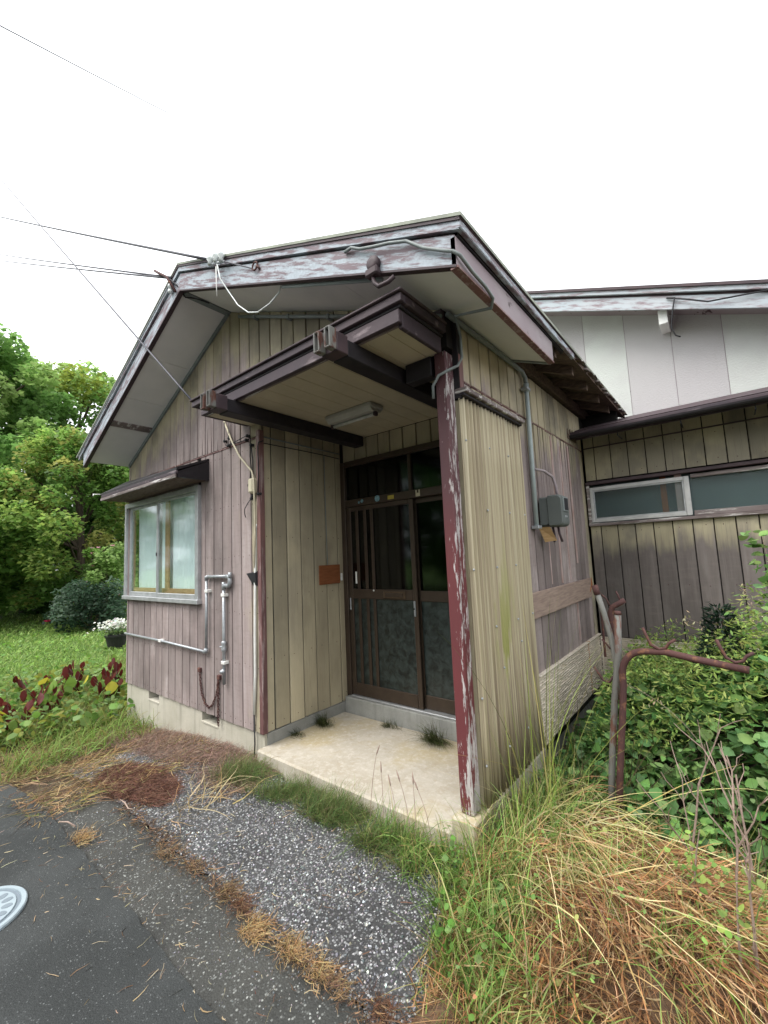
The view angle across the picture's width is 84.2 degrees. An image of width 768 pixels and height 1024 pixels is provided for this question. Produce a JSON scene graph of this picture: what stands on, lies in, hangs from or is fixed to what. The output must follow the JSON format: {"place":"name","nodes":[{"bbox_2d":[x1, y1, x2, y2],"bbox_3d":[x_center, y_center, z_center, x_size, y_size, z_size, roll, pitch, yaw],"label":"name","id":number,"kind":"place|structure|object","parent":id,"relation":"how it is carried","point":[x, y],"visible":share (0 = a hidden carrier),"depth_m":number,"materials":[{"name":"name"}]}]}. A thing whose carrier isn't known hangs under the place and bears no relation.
{"place":"outdoors","nodes":[
{"label":"outdoors","id":0,"kind":"place"},
{"bbox_2d":[0,780,223,1023],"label":"road","id":1,"kind":"structure","parent":0,"point":[32,953],"depth_m":1.73,"materials":[{"name":"grey asphalt"}]},
{"bbox_2d":[0,885,27,930],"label":"valve cover","id":2,"kind":"object","parent":1,"relation":"on","point":[13,900],"visible":1,"depth_m":1.98,"materials":[{"name":"grey metal"}]},
{"bbox_2d":[0,744,450,1020],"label":"paving litter","id":3,"kind":"object","parent":1,"relation":"on","point":[179,944],"visible":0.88,"depth_m":2.14,"materials":[{"name":"plant"}]},
{"bbox_2d":[0,25,274,163],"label":"service wire","id":4,"kind":"object","parent":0,"point":[108,82],"visible":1,"depth_m":16.71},
{"bbox_2d":[41,787,367,1023],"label":"old asphalt strip","id":5,"kind":"object","parent":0,"point":[175,930],"visible":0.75,"depth_m":1.81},
{"bbox_2d":[60,822,107,848],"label":"dry tuft","id":6,"kind":"object","parent":5,"relation":"on","point":[84,836],"visible":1,"depth_m":2.46,"materials":[{"name":"plant"}]},
{"bbox_2d":[140,839,187,869],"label":"dry tuft","id":7,"kind":"object","parent":5,"relation":"on","point":[164,853],"visible":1,"depth_m":2.28,"materials":[{"name":"plant"}]},
{"bbox_2d":[176,847,212,875],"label":"dry tuft","id":8,"kind":"object","parent":5,"relation":"on","point":[198,860],"visible":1,"depth_m":2.18,"materials":[{"name":"plant"}]},
{"bbox_2d":[68,803,364,1023],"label":"strip chips","id":9,"kind":"object","parent":5,"relation":"on","point":[200,929],"visible":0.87,"depth_m":1.76,"materials":[{"name":"gravel"}]},
{"bbox_2d":[223,891,261,919],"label":"dry tuft","id":10,"kind":"object","parent":5,"relation":"on","point":[240,903],"visible":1,"depth_m":1.92,"materials":[{"name":"plant"}]},
{"bbox_2d":[230,905,296,954],"bbox_3d":[-0.528,1.734,1.791,0.333,0.060,0.241,-7,-8,39],"label":"dry tuft","id":11,"kind":"object","parent":5,"relation":"on","point":[256,930],"visible":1,"depth_m":1.78,"materials":[{"name":"plant"}]},
{"bbox_2d":[109,800,419,1023],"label":"joint litter","id":12,"kind":"object","parent":5,"relation":"on","point":[283,944],"visible":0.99,"depth_m":1.82,"materials":[{"name":"plant"}]},
{"bbox_2d":[272,919,322,970],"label":"dry tuft","id":13,"kind":"object","parent":5,"relation":"on","point":[297,945],"visible":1,"depth_m":1.69,"materials":[{"name":"plant"}]},
{"bbox_2d":[66,736,464,1023],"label":"aggregate strip","id":14,"kind":"object","parent":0,"point":[262,862],"visible":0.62,"depth_m":2.06,"materials":[{"name":"gravel"}]},
{"bbox_2d":[88,760,186,809],"bbox_3d":[-1.810,1.969,3.111,1.189,0.106,0.570,-7,-8,39],"label":"russet dead mat","id":15,"kind":"object","parent":14,"relation":"on","point":[163,786],"visible":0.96,"depth_m":3.03,"materials":[{"name":"plant"}]},
{"bbox_2d":[124,747,271,832],"bbox_3d":[-1.222,1.794,2.854,0.793,0.218,1.019,-4,-6,13],"label":"straw bundle","id":16,"kind":"object","parent":14,"relation":"on","point":[216,787],"visible":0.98,"depth_m":2.83,"materials":[{"name":"beige plant"}]},
{"bbox_2d":[197,873,261,908],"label":"dry tuft","id":17,"kind":"object","parent":14,"relation":"on","point":[233,888],"visible":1,"depth_m":2.00,"materials":[{"name":"plant"}]},
{"bbox_2d":[72,738,465,1023],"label":"aggregate chips","id":18,"kind":"object","parent":14,"relation":"on","point":[295,882],"visible":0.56,"depth_m":2.07,"materials":[{"name":"gravel"}]},
{"bbox_2d":[206,745,430,878],"bbox_3d":[-0.518,1.748,2.740,2.037,0.226,0.637,-7,-8,39],"label":"wiry green growth","id":19,"kind":"object","parent":14,"relation":"on","point":[327,808],"visible":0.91,"depth_m":2.62,"materials":[{"name":"green plant"}]},
{"bbox_2d":[291,944,346,993],"bbox_3d":[-0.244,1.707,1.593,0.246,0.046,0.184,-7,-8,39],"label":"dry tuft","id":20,"kind":"object","parent":14,"relation":"on","point":[320,966],"visible":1,"depth_m":1.61,"materials":[{"name":"plant"}]},
{"bbox_2d":[315,955,356,1000],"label":"dry tuft","id":21,"kind":"object","parent":14,"relation":"on","point":[342,987],"visible":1,"depth_m":1.54,"materials":[{"name":"plant"}]},
{"bbox_2d":[356,974,417,1023],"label":"dry tuft","id":22,"kind":"object","parent":14,"relation":"on","point":[376,1004],"visible":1,"depth_m":1.46,"materials":[{"name":"plant"}]},
{"bbox_2d":[0,611,568,1008],"bbox_3d":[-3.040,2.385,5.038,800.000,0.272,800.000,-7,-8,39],"label":"ground","id":23,"kind":"structure","parent":0,"point":[33,790],"depth_m":4.63,"materials":[{"name":"green plant"}]},
{"bbox_2d":[0,690,44,735],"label":"red leaved weed","id":24,"kind":"object","parent":23,"relation":"on","point":[29,707],"visible":0.52,"depth_m":4.75,"materials":[{"name":"plant"}]},
{"bbox_2d":[10,674,52,702],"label":"red leaved weed","id":25,"kind":"object","parent":23,"relation":"on","point":[46,679],"visible":0.48,"depth_m":5.68,"materials":[{"name":"plant"}]},
{"bbox_2d":[0,476,77,620],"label":"garden tree","id":26,"kind":"object","parent":23,"relation":"on","point":[8,586],"visible":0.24,"depth_m":14.59,"materials":[{"name":"green plant"}]},
{"bbox_2d":[0,323,91,497],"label":"garden tree","id":27,"kind":"object","parent":23,"relation":"on","point":[18,375],"visible":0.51,"depth_m":18.65,"materials":[{"name":"green plant"}]},
{"bbox_2d":[19,672,76,714],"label":"red leaved weed","id":28,"kind":"object","parent":23,"relation":"on","point":[69,684],"visible":0.69,"depth_m":5.21,"materials":[{"name":"plant"}]},
{"bbox_2d":[0,497,118,616],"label":"garden tree","id":29,"kind":"object","parent":23,"relation":"on","point":[45,608],"visible":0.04,"depth_m":17.92,"materials":[{"name":"green plant"}]},
{"bbox_2d":[0,359,121,542],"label":"garden tree","id":30,"kind":"object","parent":23,"relation":"on","point":[85,388],"visible":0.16,"depth_m":21.69,"materials":[{"name":"green plant"}]},
{"bbox_2d":[0,609,126,715],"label":"lawn grass","id":31,"kind":"structure","parent":23,"relation":"on","point":[68,643],"depth_m":10.06,"materials":[{"name":"green plant"}]},
{"bbox_2d":[0,658,134,751],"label":"corner weed leaves","id":32,"kind":"object","parent":23,"relation":"on","point":[56,671],"visible":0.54,"depth_m":4.99,"materials":[{"name":"green plant"}]},
{"bbox_2d":[0,424,138,617],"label":"garden tree","id":33,"kind":"object","parent":23,"relation":"on","point":[65,445],"visible":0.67,"depth_m":14.49,"materials":[{"name":"green plant"}]},
{"bbox_2d":[58,660,84,698],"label":"red leaved weed","id":34,"kind":"object","parent":23,"relation":"on","point":[77,674],"visible":0.49,"depth_m":6.02,"materials":[{"name":"plant"}]},
{"bbox_2d":[0,651,161,782],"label":"grass","id":35,"kind":"structure","parent":23,"relation":"on","point":[121,725],"depth_m":4.35,"materials":[{"name":"green plant"}]},
{"bbox_2d":[42,575,126,634],"bbox_3d":[-8.911,2.824,12.806,2.464,1.767,2.139,-7,-8,39],"label":"camellia bush","id":36,"kind":"object","parent":23,"relation":"on","point":[71,610],"visible":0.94,"depth_m":12.47,"materials":[{"name":"green plant"}]},
{"bbox_2d":[62,472,138,589],"bbox_3d":[-12.287,1.440,20.995,5.898,7.045,7.102,-7,-8,39],"label":"garden tree","id":37,"kind":"object","parent":23,"relation":"on","point":[88,529],"visible":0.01,"depth_m":19.04,"materials":[{"name":"green plant"}]},
{"bbox_2d":[83,668,122,703],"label":"red leaved weed","id":38,"kind":"object","parent":23,"relation":"on","point":[111,684],"visible":0.64,"depth_m":5.49,"materials":[{"name":"plant"}]},
{"bbox_2d":[73,541,138,624],"bbox_3d":[-9.119,2.370,14.063,1.921,2.756,2.089,-7,-8,39],"label":"flowering shrub","id":39,"kind":"object","parent":23,"relation":"on","point":[96,571],"visible":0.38,"depth_m":13.80,"materials":[{"name":"green plant"}]},
{"bbox_2d":[88,618,126,649],"bbox_3d":[-6.135,2.776,9.754,0.986,0.676,0.851,-1,-6,-18],"label":"flower pot","id":40,"kind":"object","parent":23,"relation":"on","point":[117,638],"visible":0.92,"depth_m":9.62,"materials":[{"name":"black plastic"}]},
{"bbox_2d":[97,654,122,695],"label":"red leaved weed","id":41,"kind":"object","parent":23,"relation":"on","point":[114,664],"visible":0.51,"depth_m":6.06,"materials":[{"name":"plant"}]},
{"bbox_2d":[0,697,225,827],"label":"corner dry grass","id":42,"kind":"structure","parent":23,"relation":"on","point":[92,762],"depth_m":3.38,"materials":[{"name":"plant"}]},
{"bbox_2d":[85,720,281,803],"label":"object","id":43,"kind":"object","parent":23,"relation":"on","point":[153,746],"visible":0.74,"depth_m":3.55,"materials":[{"name":"plant"}]},
{"bbox_2d":[257,695,545,864],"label":"porch slab","id":44,"kind":"structure","parent":23,"relation":"on","point":[352,738],"depth_m":3.01,"materials":[{"name":"concrete"}]},
{"bbox_2d":[310,712,334,730],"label":"porch weed tuft","id":45,"kind":"object","parent":44,"relation":"on","point":[323,722],"visible":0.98,"depth_m":3.71,"materials":[{"name":"green plant"}]},
{"bbox_2d":[408,715,454,752],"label":"porch weed tuft","id":46,"kind":"object","parent":44,"relation":"on","point":[434,739],"visible":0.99,"depth_m":3.26,"materials":[{"name":"green plant"}]},
{"bbox_2d":[76,211,765,815],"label":"old house","id":47,"kind":"structure","parent":23,"relation":"on","point":[184,491],"depth_m":3.62,"materials":[{"name":"wood"}]},
{"bbox_2d":[0,260,170,278],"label":"service wire","id":48,"kind":"object","parent":47,"relation":"attached to","point":[96,270],"visible":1,"depth_m":4.88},
{"bbox_2d":[0,254,170,276],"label":"service wire","id":49,"kind":"object","parent":47,"relation":"attached to","point":[90,266],"visible":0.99,"depth_m":5.01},
{"bbox_2d":[0,178,190,399],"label":"service wire","id":50,"kind":"object","parent":47,"relation":"attached to","point":[156,359],"visible":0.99,"depth_m":4.49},
{"bbox_2d":[0,216,206,260],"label":"service wire","id":51,"kind":"object","parent":47,"relation":"attached to","point":[166,251],"visible":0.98,"depth_m":4.34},
{"bbox_2d":[78,286,167,456],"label":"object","id":52,"kind":"object","parent":47,"relation":"attached to","point":[125,367],"visible":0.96,"depth_m":4.28,"materials":[{"name":"grey metal"}]},
{"bbox_2d":[122,485,201,604],"bbox_3d":[-2.451,0.386,4.714,1.835,1.178,0.167,-7,-8,39],"label":"window","id":53,"kind":"structure","parent":47,"relation":"in","point":[169,523],"depth_m":4.68,"materials":[{"name":"glass"}]},
{"bbox_2d":[154,269,176,293],"bbox_3d":[-1.950,-2.058,3.783,0.358,0.356,0.049,-6,-7,30],"label":"wire bracket","id":54,"kind":"object","parent":47,"relation":"attached to","point":[171,287],"visible":1,"depth_m":3.72,"materials":[{"name":"metal"}]},
{"bbox_2d":[124,572,231,684],"bbox_3d":[-2.214,1.121,4.386,2.326,0.963,0.064,-7,-8,39],"label":"water pipe","id":55,"kind":"object","parent":47,"relation":"attached to","point":[224,661],"visible":1,"depth_m":3.76,"materials":[{"name":"white plastic"}]},
{"bbox_2d":[197,667,221,726],"bbox_3d":[-1.589,1.674,3.864,0.389,0.461,0.028,-7,-8,39],"label":"hanging chain","id":56,"kind":"object","parent":47,"relation":"hanging from","point":[199,670],"visible":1,"depth_m":3.78,"materials":[{"name":"metal"}]},
{"bbox_2d":[207,250,260,270],"bbox_3d":[-1.103,-1.805,3.069,0.601,0.366,0.060,-7,-7,36],"label":"insulator cluster","id":57,"kind":"object","parent":47,"relation":"attached to","point":[218,256],"visible":1,"depth_m":3.14,"materials":[{"name":"ceramic"}]},
{"bbox_2d":[216,264,280,312],"bbox_3d":[-0.951,-1.629,3.010,0.643,0.501,0.041,-6,-7,29],"label":"looping service wire","id":58,"kind":"object","parent":57,"relation":"attached to","point":[277,294],"visible":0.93,"depth_m":3.03,"materials":[{"name":"plastic"}]},
{"bbox_2d":[223,421,255,567],"bbox_3d":[-1.258,-0.201,3.710,0.538,1.375,0.042,-8,-8,42],"label":"cream cable","id":59,"kind":"object","parent":47,"relation":"attached to","point":[245,463],"visible":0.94,"depth_m":3.52,"materials":[{"name":"plastic"}]},
{"bbox_2d":[247,571,257,585],"bbox_3d":[-1.091,0.560,3.523,0.125,0.140,0.032,-7,-8,39],"label":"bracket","id":60,"kind":"object","parent":47,"relation":"attached to","point":[253,577],"visible":1,"depth_m":3.50,"materials":[{"name":"grey metal"}]},
{"bbox_2d":[248,478,256,493],"bbox_3d":[-1.100,-0.219,3.568,0.070,0.124,0.058,-7,-8,39],"label":"joint box","id":61,"kind":"object","parent":47,"relation":"attached to","point":[250,485],"visible":0.88,"depth_m":3.55,"materials":[{"name":"beige plastic"}]},
{"bbox_2d":[253,524,256,714],"bbox_3d":[-1.053,0.864,3.478,0.091,1.535,0.026,-7,-8,39],"label":"pipe","id":62,"kind":"object","parent":47,"relation":"attached to","point":[255,658],"visible":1,"depth_m":3.45,"materials":[{"name":"plastic"}]},
{"bbox_2d":[189,287,446,447],"bbox_3d":[-0.336,-0.844,3.266,2.145,0.278,1.622,-7,-8,39],"label":"porch canopy","id":63,"kind":"object","parent":47,"relation":"attached to","point":[383,350],"visible":0.97,"depth_m":2.80,"materials":[{"name":"brown wood"}]},
{"bbox_2d":[325,401,382,429],"bbox_3d":[-0.245,-0.764,3.417,0.500,0.094,0.160,-7,-8,39],"label":"porch lamp","id":64,"kind":"object","parent":63,"relation":"attached to","point":[354,414],"visible":1,"depth_m":3.35,"materials":[{"name":"white plastic"}]},
{"bbox_2d":[319,564,339,584],"bbox_3d":[-0.518,0.596,4.060,0.010,0.180,0.274,-7,-8,39],"label":"sign","id":65,"kind":"object","parent":47,"relation":"attached to","point":[329,574],"depth_m":4.05,"materials":[{"name":"brown wood"}]},
{"bbox_2d":[281,277,383,288],"bbox_3d":[-0.342,-1.367,2.546,0.848,0.363,0.022,-7,-8,39],"label":"soffit conduit","id":66,"kind":"object","parent":47,"relation":"attached to","point":[356,281],"visible":0.98,"depth_m":2.50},
{"bbox_2d":[365,255,394,288],"bbox_3d":[-0.021,-1.236,2.170,0.171,0.196,0.046,-7,-8,39],"label":"round junction box","id":67,"kind":"object","parent":47,"relation":"attached to","point":[373,270],"visible":1,"depth_m":2.18,"materials":[{"name":"grey plastic"}]},
{"bbox_2d":[238,311,541,528],"bbox_3d":[-0.138,-0.872,3.040,2.466,2.071,1.061,-4,-6,9],"label":"meter conduit","id":68,"kind":"object","parent":47,"relation":"attached to","point":[525,389],"visible":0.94,"depth_m":3.24,"materials":[{"name":"grey metal"}]},
{"bbox_2d":[340,440,455,720],"bbox_3d":[0.286,0.549,3.695,1.724,2.267,0.092,-7,-8,39],"label":"sliding entrance door","id":69,"kind":"structure","parent":47,"relation":"attached to","point":[397,628],"depth_m":3.81,"materials":[{"name":"brown wood"}]},
{"bbox_2d":[347,498,424,709],"bbox_3d":[-0.020,0.809,3.909,0.810,1.790,0.051,-7,-8,39],"label":"door leaf","id":70,"kind":"structure","parent":69,"relation":"in","point":[386,640],"depth_m":3.88,"materials":[{"name":"brown wood"}]},
{"bbox_2d":[414,495,454,714],"bbox_3d":[0.612,0.734,3.456,0.836,1.790,0.032,-7,-8,39],"label":"door leaf","id":71,"kind":"structure","parent":69,"relation":"in","point":[429,517],"depth_m":3.60,"materials":[{"name":"brown metal"}]},
{"bbox_2d":[343,239,494,398],"bbox_3d":[0.249,-1.075,2.323,0.700,0.795,0.618,-7,-8,39],"label":"grey conduit cable","id":72,"kind":"object","parent":47,"relation":"attached to","point":[466,264],"visible":1,"depth_m":2.16,"materials":[{"name":"grey plastic"}]},
{"bbox_2d":[535,468,569,541],"bbox_3d":[1.312,-0.051,3.323,0.185,0.574,0.321,-7,-8,39],"label":"electric meter","id":73,"kind":"object","parent":47,"relation":"attached to","point":[554,510],"visible":0.98,"depth_m":3.29,"materials":[{"name":"paint"}]},
{"bbox_2d":[533,578,592,618],"bbox_3d":[1.583,0.719,3.682,0.020,0.186,1.628,-7,-8,39],"label":"nailed plank","id":74,"kind":"object","parent":47,"relation":"attached to","point":[545,600],"visible":0.86,"depth_m":3.51,"materials":[{"name":"brown wood"}]},
{"bbox_2d":[411,766,767,1023],"bbox_3d":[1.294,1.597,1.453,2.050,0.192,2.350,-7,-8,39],"label":"soil mound","id":75,"kind":"object","parent":23,"relation":"on","point":[611,988],"visible":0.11,"depth_m":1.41,"materials":[{"name":"green plant"}]},
{"bbox_2d":[388,874,536,1023],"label":"fringe grass","id":76,"kind":"structure","parent":75,"relation":"on","point":[432,992],"depth_m":1.50,"materials":[{"name":"plant"}]},
{"bbox_2d":[330,752,637,1023],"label":"grass","id":77,"kind":"structure","parent":75,"relation":"on","point":[420,852],"depth_m":1.82,"materials":[{"name":"green plant"}]},
{"bbox_2d":[430,788,585,1020],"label":"weeds","id":78,"kind":"object","parent":75,"relation":"on","point":[478,960],"visible":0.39,"depth_m":1.68,"materials":[{"name":"green plant"}]},
{"bbox_2d":[363,741,655,1019],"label":"grass","id":79,"kind":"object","parent":75,"relation":"on","point":[525,828],"visible":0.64,"depth_m":2.00,"materials":[{"name":"green plant"}]},
{"bbox_2d":[442,593,655,867],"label":"tall green stalks","id":80,"kind":"object","parent":75,"relation":"on","point":[548,759],"visible":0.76,"depth_m":2.31,"materials":[{"name":"green plant"}]},
{"bbox_2d":[435,747,706,1017],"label":"arching stalks","id":81,"kind":"object","parent":75,"relation":"on","point":[590,842],"visible":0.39,"depth_m":1.91,"materials":[{"name":"plant"}]},
{"bbox_2d":[391,750,767,1023],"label":"crossing straws","id":82,"kind":"object","parent":75,"relation":"on","point":[618,816],"visible":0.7,"depth_m":1.92,"materials":[{"name":"beige plant"}]},
{"bbox_2d":[399,759,767,1023],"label":"straw heap","id":83,"kind":"object","parent":75,"relation":"on","point":[604,909],"visible":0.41,"depth_m":1.54,"materials":[{"name":"beige plant"}]},
{"bbox_2d":[471,771,767,1023],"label":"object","id":84,"kind":"object","parent":75,"relation":"on","point":[557,983],"visible":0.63,"depth_m":1.60,"materials":[{"name":"green plant"}]},
{"bbox_2d":[724,723,767,826],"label":"tall weed","id":85,"kind":"object","parent":75,"relation":"on","point":[761,738],"visible":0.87,"depth_m":2.09,"materials":[{"name":"green plant"}]},
{"bbox_2d":[747,642,767,735],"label":"tall weed","id":86,"kind":"object","parent":75,"relation":"on","point":[764,658],"visible":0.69,"depth_m":2.33,"materials":[{"name":"green plant"}]},
{"bbox_2d":[527,279,767,417],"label":"building","id":87,"kind":"structure","parent":23,"relation":"on","point":[635,353],"depth_m":4.81,"materials":[{"name":"paint"}]},
{"bbox_2d":[666,289,767,301],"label":"rake cable","id":88,"kind":"object","parent":87,"relation":"attached to","point":[719,298],"visible":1,"depth_m":4.28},
{"bbox_2d":[567,387,767,686],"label":"side wing","id":89,"kind":"structure","parent":23,"relation":"on","point":[724,496],"depth_m":4.04,"materials":[{"name":"brown wood"}]},
{"bbox_2d":[585,459,767,526],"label":"strip window","id":90,"kind":"structure","parent":89,"relation":"in","point":[740,488],"depth_m":4.04,"materials":[{"name":"glass"}]},
{"bbox_2d":[591,585,754,820],"bbox_3d":[1.499,1.103,2.201,0.172,1.430,0.738,3,-8,-44],"label":"drying pole stand","id":91,"kind":"object","parent":23,"relation":"on","point":[612,624],"visible":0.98,"depth_m":2.32,"materials":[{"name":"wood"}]},
{"bbox_2d":[580,692,767,856],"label":"litter mound","id":92,"kind":"object","parent":23,"relation":"on","point":[707,779],"visible":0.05,"depth_m":2.41,"materials":[{"name":"plant"}]},
{"bbox_2d":[509,644,767,928],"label":"thicket stems","id":93,"kind":"object","parent":92,"relation":"on","point":[637,770],"visible":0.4,"depth_m":2.35,"materials":[{"name":"plant"}]},
{"bbox_2d":[584,581,767,753],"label":"feathery weeds","id":94,"kind":"object","parent":93,"relation":"on","point":[656,664],"visible":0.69,"depth_m":2.71,"materials":[{"name":"green plant"}]},
{"bbox_2d":[532,636,767,881],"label":"creeper leaves","id":95,"kind":"object","parent":92,"relation":"on","point":[732,749],"visible":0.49,"depth_m":2.43,"materials":[{"name":"green plant"}]},
{"bbox_2d":[647,811,730,924],"bbox_3d":[1.238,1.469,1.702,0.260,0.421,0.246,1,-7,-33],"label":"tall weed","id":96,"kind":"object","parent":23,"relation":"on","point":[695,855],"visible":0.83,"depth_m":1.70,"materials":[{"name":"green plant"}]},
{"bbox_2d":[637,714,741,854],"bbox_3d":[1.366,1.288,1.835,0.328,0.839,0.350,1,-7,-32],"label":"dead stalk","id":97,"kind":"object","parent":23,"relation":"on","point":[695,823],"visible":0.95,"depth_m":1.90,"materials":[{"name":"brown wood"}]},
{"bbox_2d":[676,743,755,881],"bbox_3d":[1.488,1.384,1.892,0.261,0.647,0.170,-5,-6,24],"label":"dead stalk","id":98,"kind":"object","parent":23,"relation":"on","point":[740,807],"visible":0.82,"depth_m":1.86,"materials":[{"name":"brown plant"}]},
{"bbox_2d":[674,720,767,894],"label":"dead stalk","id":99,"kind":"object","parent":23,"relation":"on","point":[736,839],"visible":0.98,"depth_m":1.72,"materials":[{"name":"brown plant"}]},
{"bbox_2d":[682,603,767,720],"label":"dark sapling","id":100,"kind":"object","parent":23,"relation":"on","point":[717,619],"visible":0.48,"depth_m":2.81,"materials":[{"name":"green plant"}]},
{"bbox_2d":[688,868,767,969],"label":"tall weed","id":101,"kind":"object","parent":23,"relation":"on","point":[740,908],"visible":0.89,"depth_m":1.45,"materials":[{"name":"green plant"}]},
{"bbox_2d":[731,817,760,980],"bbox_3d":[1.225,1.349,1.399,0.068,0.638,0.166,-6,-7,33],"label":"dead stalk","id":102,"kind":"object","parent":23,"relation":"on","point":[754,948],"visible":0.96,"depth_m":1.45,"materials":[{"name":"brown wood"}]},
{"bbox_2d":[738,529,767,654],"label":"tall weed","id":103,"kind":"object","parent":23,"relation":"on","point":[751,540],"visible":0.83,"depth_m":2.89,"materials":[{"name":"green plant"}]},
{"bbox_2d":[753,554,767,587],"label":"tall weed","id":104,"kind":"object","parent":23,"relation":"on","point":[762,579],"visible":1,"depth_m":2.69,"materials":[{"name":"green plant"}]},
{"bbox_2d":[0,0,767,524],"label":"sky","id":105,"kind":"structure","parent":0,"point":[587,143],"materials":[{"name":"white"}]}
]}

